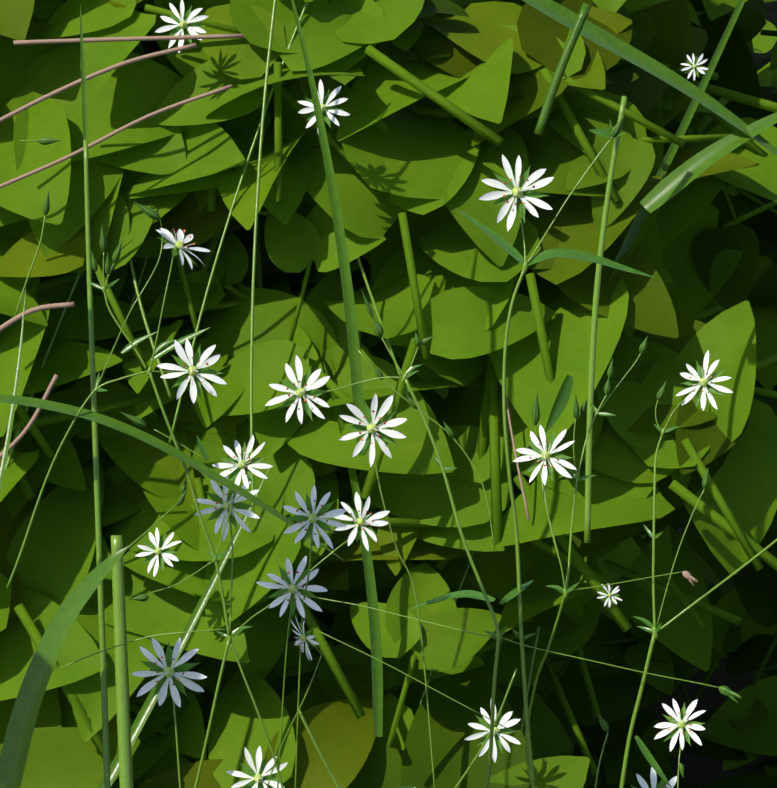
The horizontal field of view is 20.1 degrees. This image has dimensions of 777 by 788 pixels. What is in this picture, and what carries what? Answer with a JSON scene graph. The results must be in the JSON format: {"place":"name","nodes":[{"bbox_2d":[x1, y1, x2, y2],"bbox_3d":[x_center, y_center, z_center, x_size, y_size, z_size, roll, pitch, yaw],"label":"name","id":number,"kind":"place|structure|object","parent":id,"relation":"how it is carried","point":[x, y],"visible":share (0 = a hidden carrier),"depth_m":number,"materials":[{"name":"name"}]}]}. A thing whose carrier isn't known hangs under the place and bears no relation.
{"place":"outdoors","nodes":[
{"label":"outdoors","id":0,"kind":"place"},
{"bbox_2d":[330,1,776,787],"bbox_3d":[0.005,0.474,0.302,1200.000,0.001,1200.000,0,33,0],"label":"ground","id":1,"kind":"structure","parent":0,"point":[700,771],"depth_m":0.85,"materials":[{"name":"soil"}]},
{"bbox_2d":[0,0,776,787],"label":"herb leaves","id":2,"kind":"object","parent":1,"relation":"on","point":[442,104],"visible":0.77,"depth_m":0.55,"materials":[{"name":"green plant"}]},
{"bbox_2d":[135,527,181,576],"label":"flower","id":3,"kind":"object","parent":2,"relation":"on","point":[158,550],"visible":0.96,"depth_m":0.52,"materials":[{"name":"white plant"}]},
{"bbox_2d":[155,0,207,52],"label":"flower","id":4,"kind":"object","parent":2,"relation":"on","point":[186,24],"visible":0.96,"depth_m":0.53,"materials":[{"name":"white plant"}]},
{"bbox_2d":[297,79,349,133],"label":"flower","id":5,"kind":"object","parent":2,"relation":"on","point":[327,109],"visible":0.79,"depth_m":0.52,"materials":[{"name":"white plant"}]},
{"bbox_2d":[0,0,776,787],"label":"grass","id":6,"kind":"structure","parent":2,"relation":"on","point":[50,646],"depth_m":0.47,"materials":[{"name":"green plant"}]},
{"bbox_2d":[681,54,706,80],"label":"flower","id":7,"kind":"object","parent":2,"relation":"on","point":[696,67],"visible":1,"depth_m":0.53,"materials":[{"name":"white plant"}]},
{"bbox_2d":[6,120,776,787],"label":"stems","id":8,"kind":"object","parent":1,"relation":"on","point":[524,681],"depth_m":0.35,"materials":[{"name":"green plant"}]},
{"bbox_2d":[131,638,206,706],"bbox_3d":[-0.040,0.051,0.401,0.014,0.011,0.009,0,33,0],"label":"flower","id":9,"kind":"object","parent":8,"relation":"attached to","point":[169,671],"visible":1,"depth_m":0.40,"materials":[{"name":"white plant"}]},
{"bbox_2d":[157,228,209,268],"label":"flower","id":10,"kind":"object","parent":8,"relation":"attached to","point":[178,247],"visible":1,"depth_m":0.35,"materials":[{"name":"white plant"}]},
{"bbox_2d":[157,339,226,403],"bbox_3d":[-0.031,-0.004,0.346,0.010,0.008,0.007,-19,38,-27],"label":"flower","id":11,"kind":"object","parent":8,"relation":"attached to","point":[192,367],"visible":1,"depth_m":0.35,"materials":[{"name":"white plant"}]},
{"bbox_2d":[194,476,259,540],"bbox_3d":[-0.028,0.020,0.384,0.012,0.009,0.008,0,33,0],"label":"flower","id":12,"kind":"object","parent":8,"relation":"attached to","point":[222,503],"visible":0.88,"depth_m":0.38,"materials":[{"name":"white plant"}]},
{"bbox_2d":[213,435,272,488],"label":"flower","id":13,"kind":"object","parent":8,"relation":"attached to","point":[242,465],"visible":0.98,"depth_m":0.35,"materials":[{"name":"white plant"}]},
{"bbox_2d":[226,746,287,787],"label":"flower","id":14,"kind":"object","parent":8,"relation":"attached to","point":[260,777],"visible":0.96,"depth_m":0.53,"materials":[{"name":"white plant"}]},
{"bbox_2d":[256,556,327,617],"bbox_3d":[-0.014,0.028,0.319,0.010,0.007,0.006,0,33,0],"label":"flower","id":15,"kind":"object","parent":8,"relation":"attached to","point":[291,589],"visible":1,"depth_m":0.32,"materials":[{"name":"white plant"}]},
{"bbox_2d":[265,355,330,423],"bbox_3d":[-0.014,-0.001,0.349,0.011,0.008,0.008,0,33,0],"label":"flower","id":16,"kind":"object","parent":8,"relation":"attached to","point":[303,391],"visible":1,"depth_m":0.35,"materials":[{"name":"white plant"}]},
{"bbox_2d":[291,615,318,660],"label":"flower","id":17,"kind":"object","parent":8,"relation":"attached to","point":[307,637],"visible":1,"depth_m":0.32,"materials":[{"name":"white plant"}]},
{"bbox_2d":[283,485,346,548],"bbox_3d":[-0.011,0.018,0.315,0.009,0.007,0.007,0,33,0],"label":"flower","id":18,"kind":"object","parent":8,"relation":"attached to","point":[311,518],"visible":1,"depth_m":0.31,"materials":[{"name":"white plant"}]},
{"bbox_2d":[334,492,389,550],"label":"flower","id":19,"kind":"object","parent":8,"relation":"attached to","point":[360,523],"visible":1,"depth_m":0.35,"materials":[{"name":"white plant"}]},
{"bbox_2d":[339,393,406,466],"bbox_3d":[-0.003,0.006,0.373,0.012,0.010,0.009,0,33,0],"label":"flower","id":20,"kind":"object","parent":8,"relation":"attached to","point":[371,426],"visible":1,"depth_m":0.37,"materials":[{"name":"white plant"}]},
{"bbox_2d":[38,116,740,777],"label":"flower buds","id":21,"kind":"object","parent":8,"relation":"attached to","point":[378,330],"visible":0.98,"depth_m":0.35,"materials":[{"name":"green plant"}]},
{"bbox_2d":[464,702,520,761],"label":"flower","id":22,"kind":"object","parent":8,"relation":"attached to","point":[499,741],"visible":0.77,"depth_m":0.53,"materials":[{"name":"white plant"}]},
{"bbox_2d":[479,154,553,230],"bbox_3d":[0.020,-0.032,0.347,0.012,0.010,0.008,0,33,0],"label":"flower","id":23,"kind":"object","parent":8,"relation":"attached to","point":[519,192],"visible":1,"depth_m":0.35,"materials":[{"name":"white plant"}]},
{"bbox_2d":[513,425,576,484],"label":"flower","id":24,"kind":"object","parent":8,"relation":"attached to","point":[546,456],"visible":1,"depth_m":0.35,"materials":[{"name":"white plant"}]},
{"bbox_2d":[597,584,622,607],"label":"flower","id":25,"kind":"object","parent":8,"relation":"attached to","point":[610,595],"visible":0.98,"depth_m":0.53,"materials":[{"name":"white plant"}]},
{"bbox_2d":[630,767,676,787],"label":"flower","id":26,"kind":"object","parent":8,"relation":"attached to","point":[653,779],"visible":0.88,"depth_m":0.38,"materials":[{"name":"white plant"}]},
{"bbox_2d":[654,699,705,751],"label":"flower","id":27,"kind":"object","parent":8,"relation":"attached to","point":[681,725],"visible":1,"depth_m":0.35,"materials":[{"name":"white plant"}]},
{"bbox_2d":[676,350,732,410],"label":"flower","id":28,"kind":"object","parent":8,"relation":"attached to","point":[702,382],"visible":1,"depth_m":0.35,"materials":[{"name":"white plant"}]},
{"bbox_2d":[332,0,776,787],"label":"understorey leaves","id":29,"kind":"object","parent":1,"relation":"on","point":[616,696],"depth_m":0.71,"materials":[{"name":"green plant"}]}
]}

